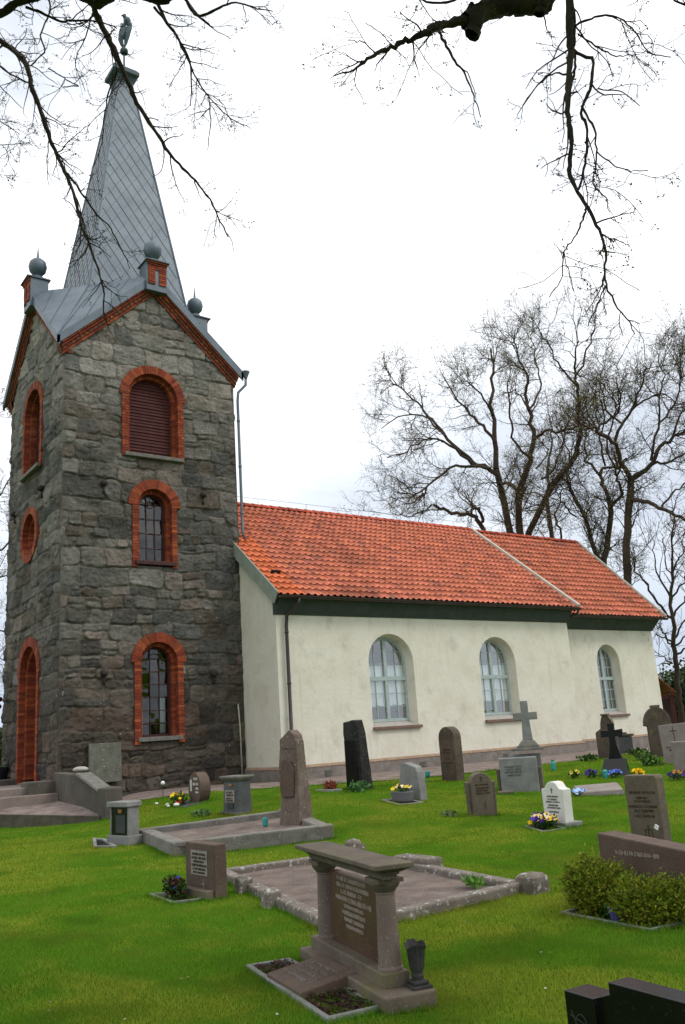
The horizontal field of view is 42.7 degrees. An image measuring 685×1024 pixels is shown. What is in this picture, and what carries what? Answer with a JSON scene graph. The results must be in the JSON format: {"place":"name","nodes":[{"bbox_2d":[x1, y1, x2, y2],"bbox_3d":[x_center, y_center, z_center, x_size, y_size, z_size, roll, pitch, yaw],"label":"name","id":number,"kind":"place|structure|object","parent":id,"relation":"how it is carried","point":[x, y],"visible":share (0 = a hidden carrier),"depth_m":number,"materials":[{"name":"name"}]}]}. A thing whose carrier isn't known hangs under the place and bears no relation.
{"place":"outdoors","nodes":[
{"label":"outdoors","id":0,"kind":"place"},
{"bbox_2d":[0,801,97,815],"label":"gravel terrace","id":1,"kind":"structure","parent":0,"point":[57,808],"depth_m":20.14,"materials":[{"name":"grey gravel"}]},
{"bbox_2d":[0,755,684,1023],"bbox_3d":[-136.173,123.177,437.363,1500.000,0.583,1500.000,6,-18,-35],"label":"ground","id":2,"kind":"structure","parent":0,"point":[241,956],"depth_m":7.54,"materials":[{"name":"green plant"}]},
{"bbox_2d":[0,727,2,766],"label":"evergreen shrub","id":3,"kind":"object","parent":2,"relation":"on","point":[1,728],"visible":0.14,"depth_m":45.57,"materials":[{"name":"green plant"}]},
{"bbox_2d":[0,383,10,695],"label":"bare tree","id":4,"kind":"object","parent":2,"relation":"on","point":[7,515],"visible":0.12,"depth_m":47.81,"materials":[{"name":"brown plant"}]},
{"bbox_2d":[0,779,100,827],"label":"entrance steps","id":5,"kind":"structure","parent":2,"relation":"on","point":[12,794],"depth_m":20.84,"materials":[{"name":"stone"}]},
{"bbox_2d":[0,766,8,779],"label":"plant pot","id":6,"kind":"object","parent":5,"relation":"on","point":[3,772],"visible":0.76,"depth_m":25.13,"materials":[{"name":"ceramic"}]},
{"bbox_2d":[54,772,121,818],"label":"wing wall","id":7,"kind":"structure","parent":2,"relation":"on","point":[90,791],"depth_m":19.98,"materials":[{"name":"grey stone"}]},
{"bbox_2d":[73,766,88,772],"bbox_3d":[-6.216,6.111,20.784,0.340,0.143,0.550,6,-18,-35],"label":"loose stone","id":8,"kind":"object","parent":7,"relation":"on","point":[80,769],"visible":0.98,"depth_m":20.62,"materials":[{"name":"white stone"}]},
{"bbox_2d":[92,838,116,848],"bbox_3d":[-4.138,5.706,14.915,0.332,0.171,1.806,2,-16,-22],"label":"grave bed","id":9,"kind":"object","parent":2,"relation":"on","point":[98,841],"visible":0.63,"depth_m":14.82,"materials":[{"name":"grey stone"}]},
{"bbox_2d":[106,800,142,845],"bbox_3d":[-3.676,5.262,14.733,0.653,0.758,0.304,-17,-19,41],"label":"headstone","id":10,"kind":"object","parent":2,"relation":"on","point":[124,822],"visible":0.99,"depth_m":14.61,"materials":[{"name":"grey stone"}]},
{"bbox_2d":[0,0,284,339],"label":"overhanging tree","id":11,"kind":"object","parent":2,"relation":"on","point":[8,8],"visible":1,"depth_m":7.99,"materials":[{"name":"brown plant"}]},
{"bbox_2d":[150,892,202,903],"bbox_3d":[-1.751,4.055,9.075,0.328,0.145,0.839,6,-18,-35],"label":"grave bed","id":12,"kind":"object","parent":2,"relation":"on","point":[185,898],"visible":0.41,"depth_m":8.98,"materials":[{"name":"grey stone"}]},
{"bbox_2d":[162,874,188,899],"bbox_3d":[-1.734,3.899,9.053,0.254,0.307,0.366,6,-18,-35],"label":"leafy shrub","id":13,"kind":"object","parent":12,"relation":"on","point":[175,886],"visible":0.99,"depth_m":9.02,"materials":[{"name":"green plant"}]},
{"bbox_2d":[172,800,205,806],"bbox_3d":[-3.370,6.387,18.987,0.516,0.228,1.090,4,-16,-27],"label":"grave bed","id":14,"kind":"object","parent":2,"relation":"on","point":[186,803],"visible":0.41,"depth_m":18.84,"materials":[{"name":"grey stone"}]},
{"bbox_2d":[170,790,187,804],"bbox_3d":[-3.543,6.228,19.069,0.435,0.339,0.594,6,-18,-35],"label":"flower tuft","id":15,"kind":"object","parent":14,"relation":"on","point":[180,796],"visible":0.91,"depth_m":19.01,"materials":[{"name":"yellow plant"}]},
{"bbox_2d":[189,772,210,801],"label":"headstone","id":16,"kind":"object","parent":2,"relation":"on","point":[199,787],"visible":0.98,"depth_m":18.93,"materials":[{"name":"red stone"}]},
{"bbox_2d":[190,808,212,816],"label":"plant","id":17,"kind":"object","parent":2,"relation":"on","point":[200,812],"visible":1,"depth_m":16.98,"materials":[{"name":"green plant"}]},
{"bbox_2d":[181,840,226,900],"bbox_3d":[-1.468,3.783,9.137,0.235,0.625,0.660,7,-18,-36],"label":"headstone","id":18,"kind":"object","parent":2,"relation":"on","point":[206,872],"visible":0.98,"depth_m":9.01,"materials":[{"name":"red stone"}]},
{"bbox_2d":[139,809,333,856],"bbox_3d":[-1.839,5.117,13.928,3.182,0.516,2.643,-2,-14,-7],"label":"grave plot","id":19,"kind":"object","parent":2,"relation":"on","point":[249,831],"visible":0.63,"depth_m":13.50,"materials":[{"name":"grey stone"}]},
{"bbox_2d":[262,817,267,826],"bbox_3d":[-1.228,4.912,13.887,0.090,0.140,0.086,6,-18,-35],"label":"grave lamp","id":20,"kind":"object","parent":19,"relation":"on","point":[264,821],"visible":1,"depth_m":13.86,"materials":[{"name":"teal plastic"}]},
{"bbox_2d":[279,730,312,825],"bbox_3d":[-0.784,4.351,14.006,0.479,1.679,0.343,-16,-19,40],"label":"obelisk stone","id":21,"kind":"object","parent":19,"relation":"on","point":[296,806],"visible":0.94,"depth_m":13.91,"materials":[{"name":"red stone"}]},
{"bbox_2d":[219,775,255,814],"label":"headstone","id":22,"kind":"object","parent":2,"relation":"on","point":[237,795],"visible":0.98,"depth_m":16.58,"materials":[{"name":"grey stone"}]},
{"bbox_2d":[246,958,378,1022],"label":"grave bed","id":23,"kind":"object","parent":2,"relation":"on","point":[344,996],"visible":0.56,"depth_m":5.13,"materials":[{"name":"grey stone"}]},
{"bbox_2d":[267,955,356,999],"bbox_3d":[-0.196,2.953,5.532,0.399,0.129,0.579,3,-16,-26],"label":"name slab","id":24,"kind":"object","parent":23,"relation":"on","point":[317,975],"depth_m":5.46,"materials":[{"name":"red stone"}]},
{"bbox_2d":[317,789,341,791],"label":"paving slab","id":25,"kind":"structure","parent":2,"relation":"on","point":[328,790],"depth_m":18.96,"materials":[{"name":"grey stone"}]},
{"bbox_2d":[322,780,337,788],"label":"heather","id":26,"kind":"object","parent":25,"relation":"on","point":[329,785],"visible":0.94,"depth_m":19.16,"materials":[{"name":"red plant"}]},
{"bbox_2d":[1,14,668,795],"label":"church","id":27,"kind":"structure","parent":2,"relation":"on","point":[177,614],"depth_m":26.15,"materials":[{"name":"stone"}]},
{"bbox_2d":[15,637,40,784],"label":"west door","id":28,"kind":"structure","parent":27,"relation":"in","point":[28,670],"depth_m":24.83,"materials":[{"name":"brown wood"}]},
{"bbox_2d":[20,507,39,562],"bbox_3d":[-9.043,0.696,25.893,0.506,1.684,1.677,6,-18,-35],"label":"round window","id":29,"kind":"structure","parent":27,"relation":"in","point":[29,534],"depth_m":26.13,"materials":[{"name":"red brick"}]},
{"bbox_2d":[88,742,121,782],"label":"memorial slab","id":30,"kind":"structure","parent":27,"relation":"attached to","point":[104,763],"depth_m":22.52,"materials":[{"name":"grey stone"}]},
{"bbox_2d":[128,479,180,568],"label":"tower window","id":31,"kind":"structure","parent":27,"relation":"in","point":[154,534],"depth_m":25.45,"materials":[{"name":"red brick"}]},
{"bbox_2d":[131,632,185,744],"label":"tower window","id":32,"kind":"structure","parent":27,"relation":"in","point":[159,715],"depth_m":24.38,"materials":[{"name":"red brick"}]},
{"bbox_2d":[369,638,422,729],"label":"nave window","id":33,"kind":"structure","parent":27,"relation":"in","point":[388,682],"depth_m":26.63,"materials":[{"name":"white glass"}]},
{"bbox_2d":[479,640,521,722],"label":"nave window","id":34,"kind":"structure","parent":27,"relation":"in","point":[494,678],"depth_m":29.16,"materials":[{"name":"white glass"}]},
{"bbox_2d":[597,647,630,716],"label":"nave window","id":35,"kind":"structure","parent":27,"relation":"in","point":[612,712],"depth_m":34.19,"materials":[{"name":"white paint"}]},
{"bbox_2d":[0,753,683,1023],"bbox_3d":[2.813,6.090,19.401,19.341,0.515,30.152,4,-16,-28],"label":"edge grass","id":36,"kind":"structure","parent":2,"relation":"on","point":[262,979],"depth_m":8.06,"materials":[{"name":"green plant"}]},
{"bbox_2d":[343,720,372,789],"bbox_3d":[0.328,5.410,19.375,0.348,1.581,0.593,5,-17,-31],"label":"headstone","id":37,"kind":"object","parent":2,"relation":"on","point":[357,764],"visible":0.84,"depth_m":19.24,"materials":[{"name":"black stone"}]},
{"bbox_2d":[346,780,370,791],"bbox_3d":[0.310,5.838,18.663,0.394,0.281,0.660,6,-18,-35],"label":"green tuft","id":38,"kind":"object","parent":2,"relation":"on","point":[358,785],"visible":1,"depth_m":18.58,"materials":[{"name":"green plant"}]},
{"bbox_2d":[295,841,436,1015],"bbox_3d":[0.090,2.611,5.646,0.320,0.788,1.525,2,-15,-21],"label":"grave monument","id":39,"kind":"object","parent":2,"relation":"on","point":[358,932],"visible":1,"depth_m":5.42,"materials":[{"name":"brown stone"}]},
{"bbox_2d":[404,938,432,990],"bbox_3d":[0.429,2.628,5.043,0.133,0.299,0.144,2,-15,-21],"label":"stone urn","id":40,"kind":"object","parent":39,"relation":"on","point":[415,950],"visible":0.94,"depth_m":5.02,"materials":[{"name":"grey stone"}]},
{"bbox_2d":[226,839,549,928],"bbox_3d":[0.110,3.796,9.014,2.384,0.370,3.969,4,-16,-27],"label":"grave plot","id":41,"kind":"object","parent":2,"relation":"on","point":[428,884],"visible":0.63,"depth_m":8.54,"materials":[{"name":"stone"}]},
{"bbox_2d":[461,873,487,889],"bbox_3d":[1.232,3.513,8.331,0.241,0.143,0.272,6,-18,-35],"label":"weed","id":42,"kind":"object","parent":41,"relation":"on","point":[475,881],"visible":1,"depth_m":8.30,"materials":[{"name":"green plant"}]},
{"bbox_2d":[381,799,422,804],"bbox_3d":[1.061,5.415,16.177,0.536,0.193,0.968,3,-16,-25],"label":"grave bed","id":43,"kind":"object","parent":2,"relation":"on","point":[409,802],"visible":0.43,"depth_m":16.06,"materials":[{"name":"grey stone"}]},
{"bbox_2d":[390,791,413,801],"bbox_3d":[1.109,5.272,16.235,0.198,0.170,0.516,5,-17,-31],"label":"planter","id":44,"kind":"object","parent":43,"relation":"on","point":[404,796],"visible":0.99,"depth_m":16.10,"materials":[{"name":"grey stone"}]},
{"bbox_2d":[390,783,411,794],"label":"pansies","id":45,"kind":"object","parent":44,"relation":"in","point":[399,786],"visible":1,"depth_m":16.21,"materials":[{"name":"yellow plant"}]},
{"bbox_2d":[399,762,426,800],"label":"headstone","id":46,"kind":"object","parent":2,"relation":"on","point":[412,774],"visible":0.66,"depth_m":16.50,"materials":[{"name":"grey stone"}]},
{"bbox_2d":[425,771,429,781],"bbox_3d":[1.974,6.147,20.270,0.120,0.290,0.114,6,-18,-35],"label":"grave lamp","id":47,"kind":"object","parent":2,"relation":"on","point":[427,774],"visible":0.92,"depth_m":20.25,"materials":[{"name":"teal plastic"}]},
{"bbox_2d":[331,311,539,533],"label":"bare tree","id":48,"kind":"object","parent":2,"relation":"on","point":[472,463],"visible":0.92,"depth_m":45.98,"materials":[{"name":"brown plant"}]},
{"bbox_2d":[441,808,457,816],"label":"plant","id":49,"kind":"object","parent":2,"relation":"on","point":[446,812],"visible":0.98,"depth_m":13.99,"materials":[{"name":"green plant"}]},
{"bbox_2d":[438,726,464,780],"bbox_3d":[2.518,5.674,20.289,0.277,1.370,0.500,8,-19,-39],"label":"headstone","id":50,"kind":"object","parent":2,"relation":"on","point":[451,755],"visible":0.98,"depth_m":20.18,"materials":[{"name":"brown stone"}]},
{"bbox_2d":[464,772,497,816],"bbox_3d":[2.227,4.597,14.043,0.459,0.810,0.345,-3,-14,-4],"label":"headstone","id":51,"kind":"object","parent":2,"relation":"on","point":[480,791],"visible":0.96,"depth_m":13.92,"materials":[{"name":"brown stone"}]},
{"bbox_2d":[302,0,684,384],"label":"overhanging tree","id":52,"kind":"object","parent":2,"relation":"on","point":[471,19],"visible":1,"depth_m":5.93,"materials":[{"name":"brown plant"}]},
{"bbox_2d":[496,701,544,794],"bbox_3d":[3.510,4.728,17.425,1.000,1.890,1.120,-6,-15,8],"label":"cross monument","id":53,"kind":"object","parent":2,"relation":"on","point":[520,772],"visible":0.98,"depth_m":17.31,"materials":[{"name":"grey stone"}]},
{"bbox_2d":[510,372,578,538],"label":"bare tree","id":54,"kind":"object","parent":2,"relation":"on","point":[551,533],"visible":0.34,"depth_m":49.13,"materials":[{"name":"brown plant"}]},
{"bbox_2d":[524,824,564,832],"bbox_3d":[2.828,4.465,12.200,0.412,0.168,0.627,0,-15,-16],"label":"grave bed","id":55,"kind":"object","parent":2,"relation":"on","point":[542,829],"visible":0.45,"depth_m":12.17,"materials":[{"name":"grey stone"}]},
{"bbox_2d":[527,811,559,828],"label":"pansies","id":56,"kind":"object","parent":55,"relation":"on","point":[546,820],"visible":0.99,"depth_m":12.21,"materials":[{"name":"multicoloured plant"}]},
{"bbox_2d":[450,263,639,537],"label":"bare tree","id":57,"kind":"object","parent":2,"relation":"on","point":[518,514],"visible":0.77,"depth_m":43.76,"materials":[{"name":"plant"}]},
{"bbox_2d":[551,760,555,770],"bbox_3d":[5.242,6.302,21.793,0.120,0.260,0.114,6,-18,-35],"label":"grave lamp","id":58,"kind":"object","parent":2,"relation":"on","point":[553,766],"visible":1,"depth_m":21.75,"materials":[{"name":"teal plastic"}]},
{"bbox_2d":[541,781,582,826],"bbox_3d":[3.092,4.189,12.538,0.320,0.645,0.560,4,-16,-28],"label":"headstone","id":59,"kind":"object","parent":2,"relation":"on","point":[556,797],"visible":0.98,"depth_m":12.43,"materials":[{"name":"white stone"}]},
{"bbox_2d":[568,769,581,778],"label":"pansies","id":60,"kind":"object","parent":2,"relation":"on","point":[575,773],"visible":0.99,"depth_m":19.35,"materials":[{"name":"yellow plant"}]},
{"bbox_2d":[572,788,585,795],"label":"pansies","id":61,"kind":"object","parent":2,"relation":"on","point":[576,791],"visible":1,"depth_m":16.00,"materials":[{"name":"blue plant"}]},
{"bbox_2d":[495,352,668,571],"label":"bare tree","id":62,"kind":"object","parent":2,"relation":"on","point":[585,516],"visible":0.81,"depth_m":42.65,"materials":[{"name":"plant"}]},
{"bbox_2d":[576,752,598,761],"bbox_3d":[6.869,6.901,24.587,0.589,0.320,0.688,-5,-14,3],"label":"plant","id":63,"kind":"object","parent":2,"relation":"on","point":[590,757],"visible":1,"depth_m":24.45,"materials":[{"name":"green plant"}]},
{"bbox_2d":[584,768,597,777],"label":"pansies","id":64,"kind":"object","parent":2,"relation":"on","point":[589,772],"visible":1,"depth_m":19.29,"materials":[{"name":"purple plant"}]},
{"bbox_2d":[574,782,623,796],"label":"flat slab","id":65,"kind":"structure","parent":2,"relation":"on","point":[615,788],"depth_m":16.04,"materials":[{"name":"grey stone"}]},
{"bbox_2d":[602,770,607,777],"bbox_3d":[5.762,5.747,19.213,0.120,0.180,0.114,6,-18,-35],"label":"grave lamp","id":66,"kind":"object","parent":2,"relation":"on","point":[604,773],"visible":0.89,"depth_m":19.17,"materials":[{"name":"teal plastic"}]},
{"bbox_2d":[595,714,619,757],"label":"headstone","id":67,"kind":"object","parent":2,"relation":"on","point":[603,743],"visible":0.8,"depth_m":25.55,"materials":[{"name":"brown stone"}]},
{"bbox_2d":[531,291,684,591],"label":"bare tree","id":68,"kind":"object","parent":2,"relation":"on","point":[631,499],"visible":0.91,"depth_m":40.60,"materials":[{"name":"plant"}]},
{"bbox_2d":[607,769,621,777],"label":"pansies","id":69,"kind":"object","parent":2,"relation":"on","point":[615,772],"visible":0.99,"depth_m":19.14,"materials":[{"name":"blue plant"}]},
{"bbox_2d":[600,723,629,776],"bbox_3d":[6.089,5.387,19.774,0.637,1.210,0.556,-10,-15,21],"label":"cross monument","id":70,"kind":"object","parent":2,"relation":"on","point":[615,760],"visible":0.84,"depth_m":19.76,"materials":[{"name":"black stone"}]},
{"bbox_2d":[560,908,681,931],"bbox_3d":[2.250,3.208,6.830,0.605,0.140,0.985,4,-17,-29],"label":"grave bed","id":71,"kind":"object","parent":2,"relation":"on","point":[574,911],"visible":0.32,"depth_m":6.65,"materials":[{"name":"grey stone"}]},
{"bbox_2d":[552,843,634,917],"bbox_3d":[2.071,3.017,7.178,0.744,0.558,0.666,6,-18,-35],"label":"yew bush","id":72,"kind":"object","parent":71,"relation":"on","point":[587,888],"visible":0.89,"depth_m":7.02,"materials":[{"name":"green plant"}]},
{"bbox_2d":[599,902,610,919],"bbox_3d":[2.055,3.101,6.789,0.158,0.140,0.149,6,-18,-35],"label":"pot plant","id":73,"kind":"object","parent":71,"relation":"on","point":[606,915],"visible":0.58,"depth_m":6.79,"materials":[{"name":"green plant"}]},
{"bbox_2d":[608,907,620,920],"bbox_3d":[2.087,3.076,6.699,0.106,0.090,0.103,6,-18,-35],"label":"flower pot","id":74,"kind":"object","parent":71,"relation":"on","point":[612,916],"visible":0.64,"depth_m":6.67,"materials":[{"name":"plastic"}]},
{"bbox_2d":[606,867,684,926],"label":"yew bush","id":75,"kind":"object","parent":71,"relation":"on","point":[639,900],"visible":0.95,"depth_m":6.55,"materials":[{"name":"green plant"}]},
{"bbox_2d":[651,871,684,926],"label":"yew bush","id":76,"kind":"object","parent":71,"relation":"on","point":[680,909],"visible":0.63,"depth_m":6.48,"materials":[{"name":"green plant"}]},
{"bbox_2d":[564,977,684,1023],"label":"headstone","id":77,"kind":"object","parent":2,"relation":"on","point":[627,1000],"visible":1,"depth_m":2.99,"materials":[{"name":"black stone"}]},
{"bbox_2d":[618,732,633,753],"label":"headstone","id":78,"kind":"object","parent":2,"relation":"on","point":[625,742],"visible":0.39,"depth_m":26.84,"materials":[{"name":"grey stone"}]},
{"bbox_2d":[625,748,648,754],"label":"plant","id":79,"kind":"object","parent":2,"relation":"on","point":[639,750],"visible":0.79,"depth_m":26.23,"materials":[{"name":"green plant"}]},
{"bbox_2d":[630,768,644,773],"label":"pansies","id":80,"kind":"object","parent":2,"relation":"on","point":[636,771],"visible":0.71,"depth_m":18.97,"materials":[{"name":"yellow plant"}]},
{"bbox_2d":[598,831,684,882],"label":"headstone","id":81,"kind":"object","parent":2,"relation":"on","point":[640,854],"visible":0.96,"depth_m":7.23,"materials":[{"name":"red stone"}]},
{"bbox_2d":[633,752,656,759],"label":"plant","id":82,"kind":"object","parent":2,"relation":"on","point":[641,756],"visible":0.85,"depth_m":23.88,"materials":[{"name":"green plant"}]},
{"bbox_2d":[624,774,671,840],"bbox_3d":[3.671,3.626,10.524,0.166,0.900,0.451,8,-18,-38],"label":"headstone","id":83,"kind":"object","parent":2,"relation":"on","point":[646,803],"visible":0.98,"depth_m":10.46,"materials":[{"name":"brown stone"}]},
{"bbox_2d":[638,756,663,765],"bbox_3d":[7.734,6.246,21.923,0.608,0.314,0.616,6,-18,-35],"label":"plant","id":84,"kind":"object","parent":2,"relation":"on","point":[650,761],"visible":0.99,"depth_m":21.82,"materials":[{"name":"green plant"}]},
{"bbox_2d":[619,483,684,722],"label":"bare tree","id":85,"kind":"object","parent":2,"relation":"on","point":[678,689],"visible":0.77,"depth_m":39.37,"materials":[{"name":"brown plant"}]},
{"bbox_2d":[643,705,671,757],"bbox_3d":[9.003,6.292,24.958,0.758,1.545,0.336,-7,-15,11],"label":"headstone","id":86,"kind":"object","parent":2,"relation":"on","point":[655,717],"visible":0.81,"depth_m":24.86,"materials":[{"name":"brown stone"}]},
{"bbox_2d":[658,677,677,723],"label":"gatehouse","id":87,"kind":"object","parent":2,"relation":"on","point":[668,705],"visible":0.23,"depth_m":49.03,"materials":[{"name":"wood"}]},
{"bbox_2d":[658,723,684,763],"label":"headstone","id":88,"kind":"object","parent":2,"relation":"on","point":[668,733],"visible":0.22,"depth_m":22.33,"materials":[{"name":"grey stone"}]},
{"bbox_2d":[658,657,684,684],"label":"evergreen shrub","id":89,"kind":"object","parent":2,"relation":"on","point":[666,676],"visible":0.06,"depth_m":74.91,"materials":[{"name":"green plant"}]},
{"bbox_2d":[661,667,684,722],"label":"evergreen shrub","id":90,"kind":"object","parent":2,"relation":"on","point":[671,683],"visible":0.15,"depth_m":52.67,"materials":[{"name":"green plant"}]},
{"bbox_2d":[666,769,684,780],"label":"pansies","id":91,"kind":"object","parent":2,"relation":"on","point":[674,774],"visible":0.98,"depth_m":18.12,"materials":[{"name":"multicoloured plant"}]},
{"bbox_2d":[670,741,684,776],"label":"headstone","id":92,"kind":"object","parent":2,"relation":"on","point":[678,751],"visible":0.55,"depth_m":18.73,"materials":[{"name":"grey stone"}]},
{"bbox_2d":[0,0,684,738],"label":"sky","id":93,"kind":"structure","parent":0,"point":[385,224],"materials":[{"name":"white"}]},
{"bbox_2d":[122,747,649,799],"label":"gravel path","id":94,"kind":"structure","parent":0,"point":[386,774],"depth_m":23.06,"materials":[{"name":"grey gravel"}]}
]}

